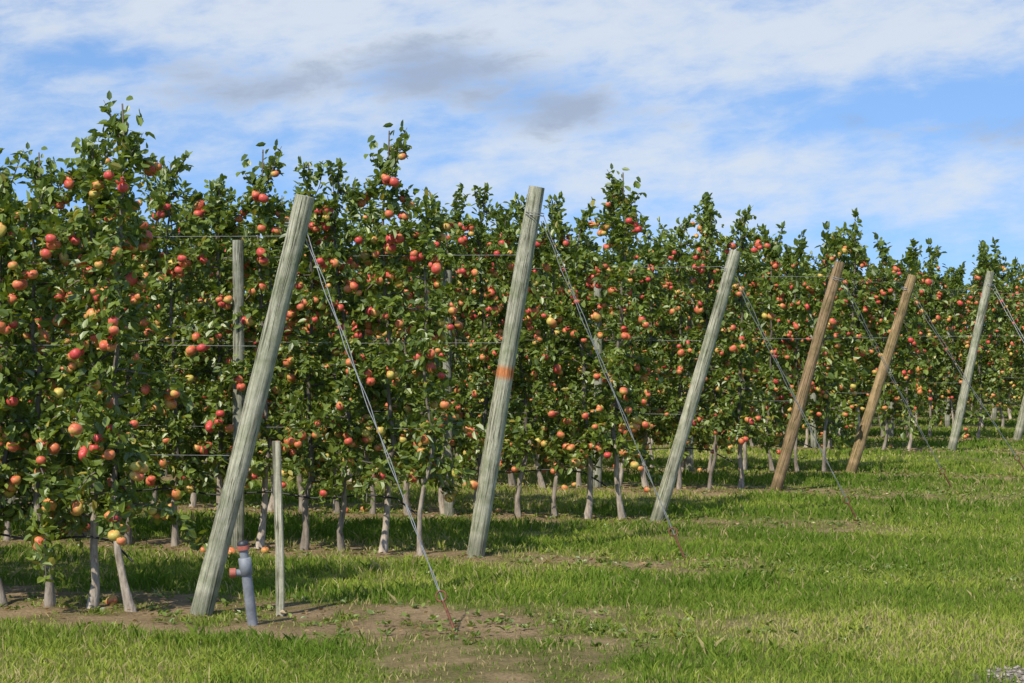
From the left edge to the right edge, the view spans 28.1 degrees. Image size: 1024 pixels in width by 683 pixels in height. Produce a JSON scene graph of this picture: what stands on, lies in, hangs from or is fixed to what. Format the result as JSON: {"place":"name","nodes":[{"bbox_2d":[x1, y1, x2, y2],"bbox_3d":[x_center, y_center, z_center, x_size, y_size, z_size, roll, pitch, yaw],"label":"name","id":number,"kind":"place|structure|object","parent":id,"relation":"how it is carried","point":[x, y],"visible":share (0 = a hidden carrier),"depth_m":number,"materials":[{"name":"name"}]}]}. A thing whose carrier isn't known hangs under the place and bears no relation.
{"place":"outdoors","nodes":[
{"label":"outdoors","id":0,"kind":"place"},
{"bbox_2d":[0,393,1023,682],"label":"grass","id":1,"kind":"structure","parent":0,"point":[744,583],"depth_m":13.68,"materials":[{"name":"plant"}]},
{"bbox_2d":[0,336,1023,682],"bbox_3d":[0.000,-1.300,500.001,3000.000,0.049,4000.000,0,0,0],"label":"ground","id":2,"kind":"structure","parent":0,"point":[508,670],"depth_m":12.49,"materials":[{"name":"plant"}]},
{"bbox_2d":[0,148,32,533],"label":"apple tree","id":3,"kind":"object","parent":2,"relation":"on","point":[4,169],"visible":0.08,"depth_m":12.78,"materials":[{"name":"green plant"}]},
{"bbox_2d":[0,167,45,540],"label":"apple tree","id":4,"kind":"object","parent":2,"relation":"on","point":[7,523],"visible":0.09,"depth_m":16.37,"materials":[{"name":"green plant"}]},
{"bbox_2d":[0,150,81,605],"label":"apple tree","id":5,"kind":"object","parent":2,"relation":"on","point":[10,436],"visible":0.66,"depth_m":12.58,"materials":[{"name":"green plant"}]},
{"bbox_2d":[0,142,103,501],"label":"apple tree","id":6,"kind":"object","parent":2,"relation":"on","point":[35,170],"visible":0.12,"depth_m":16.27,"materials":[{"name":"green plant"}]},
{"bbox_2d":[0,176,106,606],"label":"apple tree","id":7,"kind":"object","parent":2,"relation":"on","point":[47,442],"visible":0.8,"depth_m":12.50,"materials":[{"name":"green plant"}]},
{"bbox_2d":[31,157,83,500],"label":"apple tree","id":8,"kind":"object","parent":2,"relation":"on","point":[56,333],"visible":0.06,"depth_m":19.77,"materials":[{"name":"green plant"}]},
{"bbox_2d":[21,129,141,608],"bbox_3d":[-2.617,0.183,12.511,0.709,2.966,1.078,-1,1,-24],"label":"apple tree","id":9,"kind":"object","parent":2,"relation":"on","point":[72,179],"visible":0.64,"depth_m":12.43,"materials":[{"name":"green plant"}]},
{"bbox_2d":[44,127,162,540],"bbox_3d":[-3.259,-0.041,16.339,0.963,3.366,1.058,-1,0,-28],"label":"apple tree","id":10,"kind":"object","parent":2,"relation":"on","point":[68,195],"visible":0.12,"depth_m":16.30,"materials":[{"name":"green plant"}]},
{"bbox_2d":[42,90,210,611],"bbox_3d":[-2.406,0.075,12.342,1.010,3.178,0.919,-2,2,-45],"label":"apple tree","id":11,"kind":"object","parent":2,"relation":"on","point":[112,330],"visible":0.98,"depth_m":12.23,"materials":[{"name":"green plant"}]},
{"bbox_2d":[77,160,203,544],"bbox_3d":[-2.953,0.094,16.073,0.983,3.080,1.020,-1,0,-30],"label":"apple tree","id":12,"kind":"object","parent":2,"relation":"on","point":[151,477],"visible":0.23,"depth_m":16.09,"materials":[{"name":"green plant"}]},
{"bbox_2d":[123,153,205,503],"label":"apple tree","id":13,"kind":"object","parent":2,"relation":"on","point":[150,187],"visible":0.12,"depth_m":19.54,"materials":[{"name":"green plant"}]},
{"bbox_2d":[111,150,227,546],"bbox_3d":[-2.679,0.072,15.965,0.925,3.132,0.887,0,0,-9],"label":"apple tree","id":14,"kind":"object","parent":2,"relation":"on","point":[161,204],"visible":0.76,"depth_m":15.92,"materials":[{"name":"green plant"}]},
{"bbox_2d":[149,198,225,507],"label":"apple tree","id":15,"kind":"object","parent":2,"relation":"on","point":[188,274],"visible":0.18,"depth_m":19.40,"materials":[{"name":"green plant"}]},
{"bbox_2d":[155,193,224,425],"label":"apple tree","id":16,"kind":"object","parent":2,"relation":"on","point":[181,283],"visible":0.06,"depth_m":23.24,"materials":[{"name":"green plant"}]},
{"bbox_2d":[160,173,258,507],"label":"apple tree","id":17,"kind":"object","parent":2,"relation":"on","point":[220,420],"visible":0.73,"depth_m":15.89,"materials":[{"name":"green plant"}]},
{"bbox_2d":[190,181,264,478],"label":"apple tree","id":18,"kind":"object","parent":2,"relation":"on","point":[230,190],"visible":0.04,"depth_m":23.24,"materials":[{"name":"green plant"}]},
{"bbox_2d":[186,222,271,465],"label":"apple tree","id":19,"kind":"object","parent":2,"relation":"on","point":[229,403],"visible":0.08,"depth_m":19.22,"materials":[{"name":"green plant"}]},
{"bbox_2d":[231,240,244,548],"bbox_3d":[-2.112,0.484,15.788,0.142,2.533,0.103,1,1,65],"label":"trellis line post","id":20,"kind":"object","parent":2,"relation":"on","point":[238,302],"visible":0.64,"depth_m":15.74,"materials":[{"name":"wood"}]},
{"bbox_2d":[229,541,257,625],"bbox_3d":[-1.535,1.411,11.738,0.173,0.541,0.079,0,0,-16],"label":"irrigation riser pipe","id":21,"kind":"object","parent":2,"relation":"on","point":[245,571],"visible":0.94,"depth_m":11.72,"materials":[{"name":"grey plastic"}]},
{"bbox_2d":[189,194,314,615],"bbox_3d":[-1.558,0.459,12.141,0.150,2.729,0.146,15,3,10],"label":"trellis end post","id":22,"kind":"object","parent":2,"relation":"on","point":[219,541],"visible":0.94,"depth_m":12.09,"materials":[{"name":"wood"}]},
{"bbox_2d":[21,255,464,429],"bbox_3d":[-3.568,0.000,16.271,7.566,1.331,0.014,0,0,17],"label":"trellis wire","id":23,"kind":"object","parent":22,"relation":"attached to","point":[299,342],"visible":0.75,"depth_m":15.65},
{"bbox_2d":[28,488,416,514],"bbox_3d":[-3.943,1.208,16.398,6.779,0.199,0.013,0,0,17],"label":"drip irrigation tube","id":24,"kind":"object","parent":23,"relation":"attached to","point":[401,502],"visible":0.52,"depth_m":15.70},
{"bbox_2d":[284,219,442,599],"bbox_3d":[-0.846,0.373,11.878,1.093,2.190,0.136,0,0,26],"label":"guy wire","id":25,"kind":"object","parent":22,"relation":"attached to","point":[370,407],"visible":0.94,"depth_m":11.85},
{"bbox_2d":[225,195,301,511],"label":"apple tree","id":26,"kind":"object","parent":2,"relation":"on","point":[278,242],"visible":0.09,"depth_m":19.14,"materials":[{"name":"green plant"}]},
{"bbox_2d":[212,139,332,548],"bbox_3d":[-1.838,0.038,15.826,0.939,3.213,1.032,0,0,3],"label":"apple tree","id":27,"kind":"object","parent":2,"relation":"on","point":[254,289],"visible":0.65,"depth_m":15.79,"materials":[{"name":"green plant"}]},
{"bbox_2d":[272,441,284,615],"bbox_3d":[-1.393,1.152,12.208,0.068,1.116,0.048,0,0,0],"label":"wooden stake","id":28,"kind":"object","parent":2,"relation":"on","point":[278,508],"visible":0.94,"depth_m":12.19,"materials":[{"name":"grey wood"}]},
{"bbox_2d":[265,201,347,511],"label":"apple tree","id":29,"kind":"object","parent":2,"relation":"on","point":[283,343],"visible":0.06,"depth_m":19.04,"materials":[{"name":"green plant"}]},
{"bbox_2d":[268,156,361,549],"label":"apple tree","id":30,"kind":"object","parent":2,"relation":"on","point":[309,361],"visible":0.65,"depth_m":15.65,"materials":[{"name":"green plant"}]},
{"bbox_2d":[295,177,383,481],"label":"apple tree","id":31,"kind":"object","parent":2,"relation":"on","point":[352,210],"visible":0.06,"depth_m":22.79,"materials":[{"name":"green plant"}]},
{"bbox_2d":[283,158,399,550],"bbox_3d":[-1.261,0.118,15.492,0.862,3.048,0.669,0,0,5],"label":"apple tree","id":32,"kind":"object","parent":2,"relation":"on","point":[335,276],"visible":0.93,"depth_m":15.49,"materials":[{"name":"green plant"}]},
{"bbox_2d":[296,232,386,512],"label":"apple tree","id":33,"kind":"object","parent":2,"relation":"on","point":[326,433],"visible":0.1,"depth_m":18.99,"materials":[{"name":"green plant"}]},
{"bbox_2d":[318,196,411,513],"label":"apple tree","id":34,"kind":"object","parent":2,"relation":"on","point":[365,222],"visible":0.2,"depth_m":18.84,"materials":[{"name":"green plant"}]},
{"bbox_2d":[71,266,721,413],"bbox_3d":[-2.642,-0.014,19.293,9.353,1.324,0.043,0,0,17],"label":"trellis wire","id":35,"kind":"object","parent":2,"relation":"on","point":[649,340],"visible":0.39,"depth_m":18.16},
{"bbox_2d":[720,265,847,502],"bbox_3d":[2.405,0.383,18.109,1.188,2.109,0.126,0,0,-15],"label":"guy wire","id":36,"kind":"object","parent":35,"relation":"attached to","point":[785,377],"visible":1,"depth_m":18.07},
{"bbox_2d":[373,261,420,460],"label":"apple tree","id":37,"kind":"object","parent":2,"relation":"on","point":[379,338],"visible":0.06,"depth_m":22.59,"materials":[{"name":"green plant"}]},
{"bbox_2d":[340,120,457,552],"bbox_3d":[-0.864,-0.021,15.561,0.918,3.338,1.008,1,-1,-3],"label":"apple tree","id":38,"kind":"object","parent":2,"relation":"on","point":[386,175],"visible":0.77,"depth_m":15.54,"materials":[{"name":"green plant"}]},
{"bbox_2d":[373,205,456,514],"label":"apple tree","id":39,"kind":"object","parent":2,"relation":"on","point":[400,333],"visible":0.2,"depth_m":18.71,"materials":[{"name":"green plant"}]},
{"bbox_2d":[373,189,485,555],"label":"apple tree","id":40,"kind":"object","parent":2,"relation":"on","point":[423,356],"visible":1,"depth_m":15.31,"materials":[{"name":"green plant"}]},
{"bbox_2d":[399,187,482,514],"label":"apple tree","id":41,"kind":"object","parent":2,"relation":"on","point":[456,286],"visible":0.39,"depth_m":18.64,"materials":[{"name":"green plant"}]},
{"bbox_2d":[442,270,454,515],"bbox_3d":[-0.577,0.537,18.626,0.106,2.377,0.119,-1,1,-26],"label":"trellis line post","id":42,"kind":"object","parent":2,"relation":"on","point":[447,366],"visible":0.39,"depth_m":18.59,"materials":[{"name":"wood"}]},
{"bbox_2d":[416,182,495,483],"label":"apple tree","id":43,"kind":"object","parent":2,"relation":"on","point":[457,216],"visible":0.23,"depth_m":22.40,"materials":[{"name":"green plant"}]},
{"bbox_2d":[55,444,892,603],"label":"fallen apples","id":44,"kind":"object","parent":2,"relation":"on","point":[110,599],"visible":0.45,"depth_m":15.52,"materials":[{"name":"red plant"}]},
{"bbox_2d":[430,182,529,509],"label":"apple tree","id":45,"kind":"object","parent":2,"relation":"on","point":[486,343],"visible":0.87,"depth_m":18.38,"materials":[{"name":"green plant"}]},
{"bbox_2d":[453,224,523,450],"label":"apple tree","id":46,"kind":"object","parent":2,"relation":"on","point":[469,348],"visible":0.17,"depth_m":22.34,"materials":[{"name":"green plant"}]},
{"bbox_2d":[468,191,531,465],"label":"apple tree","id":47,"kind":"object","parent":2,"relation":"on","point":[516,244],"visible":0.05,"depth_m":25.27,"materials":[{"name":"green plant"}]},
{"bbox_2d":[466,185,544,557],"bbox_3d":[-0.058,0.315,15.221,0.158,2.968,0.148,11,3,14],"label":"trellis end post","id":48,"kind":"object","parent":2,"relation":"on","point":[489,470],"visible":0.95,"depth_m":15.17,"materials":[{"name":"wood"}]},
{"bbox_2d":[525,211,674,534],"bbox_3d":[0.651,0.225,15.159,1.110,2.412,0.141,0,0,0],"label":"guy wire","id":49,"kind":"object","parent":48,"relation":"attached to","point":[601,360],"visible":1,"depth_m":15.12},
{"bbox_2d":[470,205,553,485],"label":"apple tree","id":50,"kind":"object","parent":2,"relation":"on","point":[507,274],"visible":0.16,"depth_m":22.25,"materials":[{"name":"green plant"}]},
{"bbox_2d":[477,195,570,516],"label":"apple tree","id":51,"kind":"object","parent":2,"relation":"on","point":[525,376],"visible":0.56,"depth_m":18.42,"materials":[{"name":"green plant"}]},
{"bbox_2d":[506,233,573,488],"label":"apple tree","id":52,"kind":"object","parent":2,"relation":"on","point":[540,480],"visible":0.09,"depth_m":22.07,"materials":[{"name":"green plant"}]},
{"bbox_2d":[520,191,600,517],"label":"apple tree","id":53,"kind":"object","parent":2,"relation":"on","point":[547,262],"visible":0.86,"depth_m":18.32,"materials":[{"name":"green plant"}]},
{"bbox_2d":[546,238,615,487],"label":"apple tree","id":54,"kind":"object","parent":2,"relation":"on","point":[586,285],"visible":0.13,"depth_m":21.99,"materials":[{"name":"green plant"}]},
{"bbox_2d":[540,197,634,518],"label":"apple tree","id":55,"kind":"object","parent":2,"relation":"on","point":[578,459],"visible":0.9,"depth_m":18.21,"materials":[{"name":"green plant"}]},
{"bbox_2d":[593,280,602,487],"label":"trellis line post","id":56,"kind":"object","parent":2,"relation":"on","point":[598,471],"visible":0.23,"depth_m":21.93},
{"bbox_2d":[564,231,634,424],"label":"apple tree","id":57,"kind":"object","parent":2,"relation":"on","point":[590,240],"visible":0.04,"depth_m":25.00,"materials":[{"name":"green plant"}]},
{"bbox_2d":[386,276,826,400],"bbox_3d":[-1.863,-0.040,22.851,10.846,1.328,0.046,0,0,17],"label":"trellis wire","id":58,"kind":"object","parent":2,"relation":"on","point":[717,338],"visible":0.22,"depth_m":21.49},
{"bbox_2d":[834,277,943,472],"bbox_3d":[3.992,0.361,21.589,1.454,2.112,0.130,0,0,-24],"label":"guy wire","id":59,"kind":"object","parent":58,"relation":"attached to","point":[887,370],"visible":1,"depth_m":21.59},
{"bbox_2d":[561,163,664,519],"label":"apple tree","id":60,"kind":"object","parent":2,"relation":"on","point":[629,272],"visible":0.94,"depth_m":18.16,"materials":[{"name":"green plant"}]},
{"bbox_2d":[590,250,640,467],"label":"apple tree","id":61,"kind":"object","parent":2,"relation":"on","point":[605,287],"visible":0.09,"depth_m":24.93,"materials":[{"name":"green plant"}]},
{"bbox_2d":[581,178,669,485],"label":"apple tree","id":62,"kind":"object","parent":2,"relation":"on","point":[611,289],"visible":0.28,"depth_m":21.89,"materials":[{"name":"green plant"}]},
{"bbox_2d":[609,234,676,487],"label":"apple tree","id":63,"kind":"object","parent":2,"relation":"on","point":[651,293],"visible":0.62,"depth_m":21.78,"materials":[{"name":"green plant"}]},
{"bbox_2d":[613,229,682,466],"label":"apple tree","id":64,"kind":"object","parent":2,"relation":"on","point":[657,247],"visible":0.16,"depth_m":24.72,"materials":[{"name":"green plant"}]},
{"bbox_2d":[628,214,674,444],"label":"apple tree","id":65,"kind":"object","parent":2,"relation":"on","point":[645,236],"visible":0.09,"depth_m":29.94,"materials":[{"name":"green plant"}]},
{"bbox_2d":[645,217,687,399],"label":"apple tree","id":66,"kind":"object","parent":2,"relation":"on","point":[669,236],"visible":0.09,"depth_m":29.79,"materials":[{"name":"green plant"}]},
{"bbox_2d":[634,213,713,488],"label":"apple tree","id":67,"kind":"object","parent":2,"relation":"on","point":[681,353],"visible":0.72,"depth_m":21.68,"materials":[{"name":"green plant"}]},
{"bbox_2d":[651,251,709,470],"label":"apple tree","id":68,"kind":"object","parent":2,"relation":"on","point":[685,380],"visible":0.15,"depth_m":24.60,"materials":[{"name":"green plant"}]},
{"bbox_2d":[686,276,694,470],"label":"trellis line post","id":69,"kind":"object","parent":2,"relation":"on","point":[689,460],"visible":0.28,"depth_m":24.55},
{"bbox_2d":[650,249,741,520],"bbox_3d":[1.596,0.469,18.028,0.142,2.642,0.132,16,3,10],"label":"trellis end post","id":70,"kind":"object","parent":2,"relation":"on","point":[666,487],"visible":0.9,"depth_m":17.98,"materials":[{"name":"wood"}]},
{"bbox_2d":[669,192,742,471],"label":"apple tree","id":71,"kind":"object","parent":2,"relation":"on","point":[714,270],"visible":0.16,"depth_m":24.46,"materials":[{"name":"green plant"}]},
{"bbox_2d":[669,194,760,488],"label":"apple tree","id":72,"kind":"object","parent":2,"relation":"on","point":[709,422],"visible":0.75,"depth_m":21.54,"materials":[{"name":"green plant"}]},
{"bbox_2d":[689,204,783,488],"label":"apple tree","id":73,"kind":"object","parent":2,"relation":"on","point":[744,334],"visible":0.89,"depth_m":21.50,"materials":[{"name":"green plant"}]},
{"bbox_2d":[719,227,769,471],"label":"apple tree","id":74,"kind":"object","parent":2,"relation":"on","point":[751,281],"visible":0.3,"depth_m":24.41,"materials":[{"name":"green plant"}]},
{"bbox_2d":[735,245,788,446],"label":"apple tree","id":75,"kind":"object","parent":2,"relation":"on","point":[756,349],"visible":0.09,"depth_m":29.41,"materials":[{"name":"green plant"}]},
{"bbox_2d":[729,223,800,471],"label":"apple tree","id":76,"kind":"object","parent":2,"relation":"on","point":[777,289],"visible":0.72,"depth_m":24.26,"materials":[{"name":"green plant"}]},
{"bbox_2d":[758,221,792,426],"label":"apple tree","id":77,"kind":"object","parent":2,"relation":"on","point":[781,232],"visible":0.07,"depth_m":32.60,"materials":[{"name":"green plant"}]},
{"bbox_2d":[759,244,806,438],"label":"apple tree","id":78,"kind":"object","parent":2,"relation":"on","point":[786,260],"visible":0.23,"depth_m":29.28,"materials":[{"name":"green plant"}]},
{"bbox_2d":[762,229,847,472],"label":"apple tree","id":79,"kind":"object","parent":2,"relation":"on","point":[800,302],"visible":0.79,"depth_m":24.17,"materials":[{"name":"green plant"}]},
{"bbox_2d":[778,254,835,447],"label":"apple tree","id":80,"kind":"object","parent":2,"relation":"on","point":[806,263],"visible":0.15,"depth_m":29.21,"materials":[{"name":"green plant"}]},
{"bbox_2d":[770,260,844,490],"bbox_3d":[3.068,0.443,21.376,0.145,2.649,0.132,16,3,9],"label":"trellis end post","id":81,"kind":"object","parent":2,"relation":"on","point":[787,448],"visible":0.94,"depth_m":21.33,"materials":[{"name":"wood"}]},
{"bbox_2d":[774,221,868,472],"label":"apple tree","id":82,"kind":"object","parent":2,"relation":"on","point":[826,412],"visible":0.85,"depth_m":24.09,"materials":[{"name":"green plant"}]},
{"bbox_2d":[805,226,861,448],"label":"apple tree","id":83,"kind":"object","parent":2,"relation":"on","point":[834,333],"visible":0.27,"depth_m":29.03,"materials":[{"name":"green plant"}]},
{"bbox_2d":[817,222,865,436],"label":"apple tree","id":84,"kind":"object","parent":2,"relation":"on","point":[850,312],"visible":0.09,"depth_m":32.16,"materials":[{"name":"green plant"}]},
{"bbox_2d":[817,208,884,433],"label":"apple tree","id":85,"kind":"object","parent":2,"relation":"on","point":[852,250],"visible":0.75,"depth_m":28.96,"materials":[{"name":"green plant"}]},
{"bbox_2d":[823,229,878,428],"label":"apple tree","id":86,"kind":"object","parent":2,"relation":"on","point":[859,328],"visible":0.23,"depth_m":32.17,"materials":[{"name":"green plant"}]},
{"bbox_2d":[843,232,912,449],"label":"apple tree","id":87,"kind":"object","parent":2,"relation":"on","point":[879,302],"visible":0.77,"depth_m":28.88,"materials":[{"name":"green plant"}]},
{"bbox_2d":[845,274,916,472],"bbox_3d":[4.306,0.459,24.003,0.146,2.591,0.131,17,3,9],"label":"trellis end post","id":88,"kind":"object","parent":2,"relation":"on","point":[868,415],"visible":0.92,"depth_m":23.96,"materials":[{"name":"wood"}]},
{"bbox_2d":[863,270,909,436],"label":"apple tree","id":89,"kind":"object","parent":2,"relation":"on","point":[891,276],"visible":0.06,"depth_m":32.13,"materials":[{"name":"green plant"}]},
{"bbox_2d":[874,238,937,450],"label":"apple tree","id":90,"kind":"object","parent":2,"relation":"on","point":[921,367],"visible":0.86,"depth_m":28.80,"materials":[{"name":"green plant"}]},
{"bbox_2d":[887,259,940,436],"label":"apple tree","id":91,"kind":"object","parent":2,"relation":"on","point":[913,310],"visible":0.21,"depth_m":31.88,"materials":[{"name":"green plant"}]},
{"bbox_2d":[898,245,942,425],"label":"apple tree","id":92,"kind":"object","parent":2,"relation":"on","point":[917,290],"visible":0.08,"depth_m":35.54,"materials":[{"name":"green plant"}]},
{"bbox_2d":[894,238,958,438],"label":"apple tree","id":93,"kind":"object","parent":2,"relation":"on","point":[935,317],"visible":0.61,"depth_m":31.85,"materials":[{"name":"green plant"}]},
{"bbox_2d":[914,282,952,426],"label":"apple tree","id":94,"kind":"object","parent":2,"relation":"on","point":[938,325],"visible":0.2,"depth_m":35.36,"materials":[{"name":"green plant"}]},
{"bbox_2d":[926,267,978,428],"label":"apple tree","id":95,"kind":"object","parent":2,"relation":"on","point":[958,300],"visible":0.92,"depth_m":31.75,"materials":[{"name":"green plant"}]},
{"bbox_2d":[940,261,986,415],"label":"apple tree","id":96,"kind":"object","parent":2,"relation":"on","point":[963,291],"visible":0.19,"depth_m":35.30,"materials":[{"name":"green plant"}]},
{"bbox_2d":[947,271,994,450],"bbox_3d":[6.397,0.352,28.597,0.146,2.720,0.134,13,3,12],"label":"trellis end post","id":97,"kind":"object","parent":2,"relation":"on","point":[968,374],"visible":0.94,"depth_m":28.55,"materials":[{"name":"wood"}]},
{"bbox_2d":[954,247,1011,438],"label":"apple tree","id":98,"kind":"object","parent":2,"relation":"on","point":[990,394],"visible":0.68,"depth_m":31.63,"materials":[{"name":"green plant"}]},
{"bbox_2d":[954,240,1012,426],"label":"apple tree","id":99,"kind":"object","parent":2,"relation":"on","point":[982,246],"visible":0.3,"depth_m":35.17,"materials":[{"name":"green plant"}]},
{"bbox_2d":[969,251,1022,427],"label":"apple tree","id":100,"kind":"object","parent":2,"relation":"on","point":[1008,338],"visible":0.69,"depth_m":35.12,"materials":[{"name":"green plant"}]},
{"bbox_2d":[976,237,1018,417],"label":"apple tree","id":101,"kind":"object","parent":2,"relation":"on","point":[998,253],"visible":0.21,"depth_m":38.73,"materials":[{"name":"green plant"}]},
{"bbox_2d":[996,256,1023,418],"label":"apple tree","id":102,"kind":"object","parent":2,"relation":"on","point":[1014,283],"visible":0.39,"depth_m":38.60,"materials":[{"name":"green plant"}]},
{"bbox_2d":[1005,264,1023,402],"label":"apple tree","id":103,"kind":"object","parent":2,"relation":"on","point":[1018,350],"visible":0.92,"depth_m":35.02,"materials":[{"name":"green plant"}]},
{"bbox_2d":[1013,396,1023,439],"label":"trellis end post","id":104,"kind":"object","parent":2,"relation":"on","point":[1019,430],"visible":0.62,"depth_m":31.43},
{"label":"trellis","id":105,"kind":"object","parent":2,"relation":"on","visible":0},
{"bbox_2d":[901,286,1017,459],"bbox_3d":[5.267,0.374,24.127,1.496,2.063,0.130,0,0,-15],"label":"guy wire","id":106,"kind":"object","parent":105,"relation":"attached to","point":[903,287],"visible":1,"depth_m":24.09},
{"bbox_2d":[0,0,1023,327],"label":"sky","id":107,"kind":"structure","parent":0,"point":[908,115],"materials":[{"name":"blue"}]},
{"bbox_2d":[971,665,1023,682],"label":"gravel","id":108,"kind":"structure","parent":0,"point":[1010,671],"depth_m":10.01,"materials":[{"name":"gravel"}]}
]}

